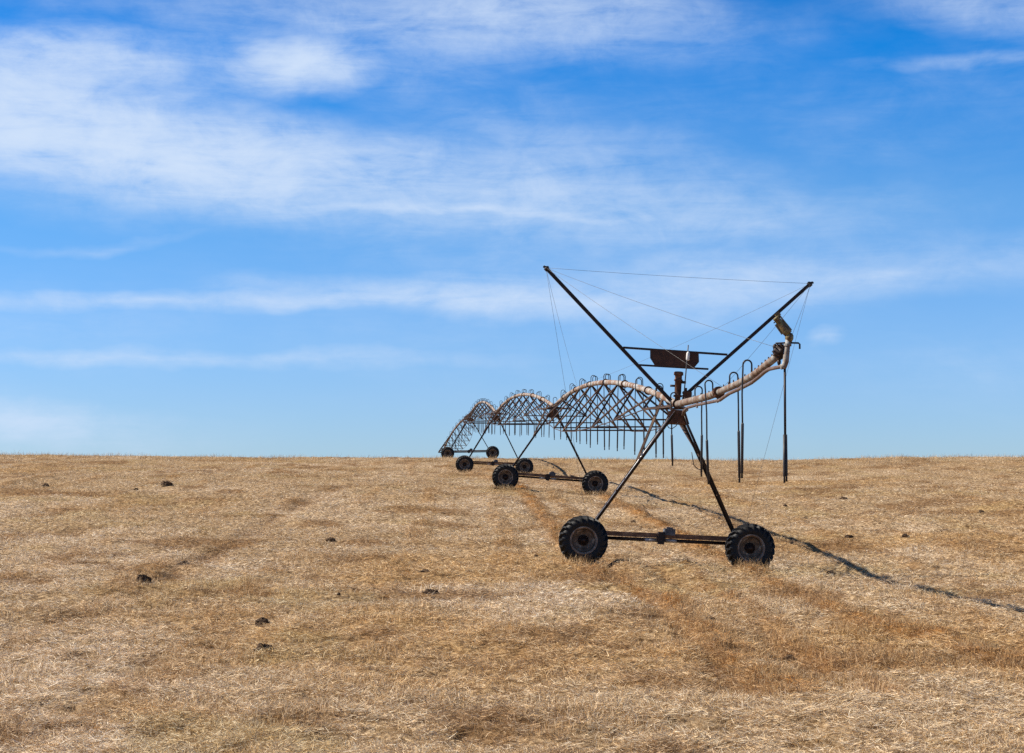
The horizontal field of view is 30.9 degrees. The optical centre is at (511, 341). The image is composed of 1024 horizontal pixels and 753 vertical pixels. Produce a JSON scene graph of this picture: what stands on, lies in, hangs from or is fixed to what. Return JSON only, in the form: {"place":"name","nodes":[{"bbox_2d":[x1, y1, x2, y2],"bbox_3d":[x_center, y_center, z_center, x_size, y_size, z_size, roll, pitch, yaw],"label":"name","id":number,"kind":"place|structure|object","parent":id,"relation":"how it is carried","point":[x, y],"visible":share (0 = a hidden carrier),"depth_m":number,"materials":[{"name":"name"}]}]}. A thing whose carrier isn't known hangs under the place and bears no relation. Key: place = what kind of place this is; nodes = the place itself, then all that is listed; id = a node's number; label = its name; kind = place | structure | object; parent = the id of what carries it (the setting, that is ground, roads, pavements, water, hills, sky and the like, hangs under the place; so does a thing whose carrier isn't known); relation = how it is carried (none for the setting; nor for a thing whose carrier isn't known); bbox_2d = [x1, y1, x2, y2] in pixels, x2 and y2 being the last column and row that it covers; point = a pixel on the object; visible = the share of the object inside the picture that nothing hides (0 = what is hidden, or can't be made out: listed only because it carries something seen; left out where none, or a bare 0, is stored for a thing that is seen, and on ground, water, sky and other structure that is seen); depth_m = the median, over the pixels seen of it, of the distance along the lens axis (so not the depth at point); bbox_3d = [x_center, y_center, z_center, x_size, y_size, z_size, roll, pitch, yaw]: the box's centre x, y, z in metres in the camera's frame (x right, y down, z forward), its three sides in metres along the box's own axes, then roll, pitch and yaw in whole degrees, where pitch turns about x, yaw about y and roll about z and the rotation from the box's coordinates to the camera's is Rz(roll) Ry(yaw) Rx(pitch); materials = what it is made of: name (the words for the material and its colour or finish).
{"place":"outdoors","nodes":[
{"label":"outdoors","id":0,"kind":"place"},
{"bbox_2d":[0,450,1023,752],"bbox_3d":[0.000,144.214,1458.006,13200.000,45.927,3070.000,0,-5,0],"label":"ground","id":1,"kind":"structure","parent":0,"point":[772,474],"depth_m":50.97,"materials":[{"name":"beige plant"}]},
{"bbox_2d":[136,574,151,582],"bbox_3d":[-7.592,4.886,38.169,0.345,0.184,0.257,2,-5,-24],"label":"earth clod","id":2,"kind":"object","parent":1,"relation":"on","point":[143,577],"visible":0.88,"depth_m":38.08,"materials":[{"name":"brown soil"}]},
{"bbox_2d":[161,481,172,484],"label":"earth clod","id":3,"kind":"object","parent":1,"relation":"on","point":[166,483],"visible":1,"depth_m":81.50,"materials":[{"name":"brown soil"}]},
{"bbox_2d":[255,617,270,624],"bbox_3d":[-4.148,4.662,30.854,0.275,0.130,0.244,2,-5,-23],"label":"earth clod","id":4,"kind":"object","parent":1,"relation":"on","point":[261,620],"visible":0.98,"depth_m":30.77,"materials":[{"name":"brown soil"}]},
{"bbox_2d":[254,643,273,652],"bbox_3d":[-3.728,4.608,27.839,0.278,0.149,0.244,-1,-5,16],"label":"earth clod","id":5,"kind":"object","parent":1,"relation":"on","point":[259,646],"visible":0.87,"depth_m":27.78,"materials":[{"name":"brown soil"}]},
{"bbox_2d":[422,588,438,593],"bbox_3d":[-1.583,4.857,35.984,0.299,0.096,0.262,-3,-6,32],"label":"earth clod","id":6,"kind":"object","parent":1,"relation":"on","point":[428,591],"visible":0.98,"depth_m":35.91,"materials":[{"name":"brown soil"}]},
{"bbox_2d":[438,416,498,457],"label":"irrigation span","id":7,"kind":"object","parent":1,"relation":"on","point":[491,451],"visible":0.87,"depth_m":170.04,"materials":[{"name":"metal"}]},
{"bbox_2d":[456,398,533,472],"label":"irrigation span","id":8,"kind":"object","parent":1,"relation":"on","point":[464,462],"visible":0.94,"depth_m":125.03,"materials":[{"name":"metal"}]},
{"bbox_2d":[489,389,607,493],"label":"irrigation span","id":9,"kind":"object","parent":1,"relation":"on","point":[506,474],"visible":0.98,"depth_m":85.07,"materials":[{"name":"metal"}]},
{"bbox_2d":[543,265,813,566],"bbox_3d":[4.158,3.017,58.844,6.760,7.652,52.284,0,-5,0],"label":"irrigation span","id":10,"kind":"object","parent":1,"relation":"on","point":[592,536],"visible":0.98,"depth_m":45.98,"materials":[{"name":"metal"}]},
{"bbox_2d":[782,654,795,659],"bbox_3d":[4.337,4.945,28.975,0.228,0.083,0.157,1,-5,-16],"label":"earth clod","id":11,"kind":"object","parent":1,"relation":"on","point":[791,655],"visible":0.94,"depth_m":28.95,"materials":[{"name":"brown soil"}]},
{"bbox_2d":[0,0,1023,460],"label":"sky","id":12,"kind":"structure","parent":0,"point":[315,228],"materials":[{"name":"blue"}]}
]}

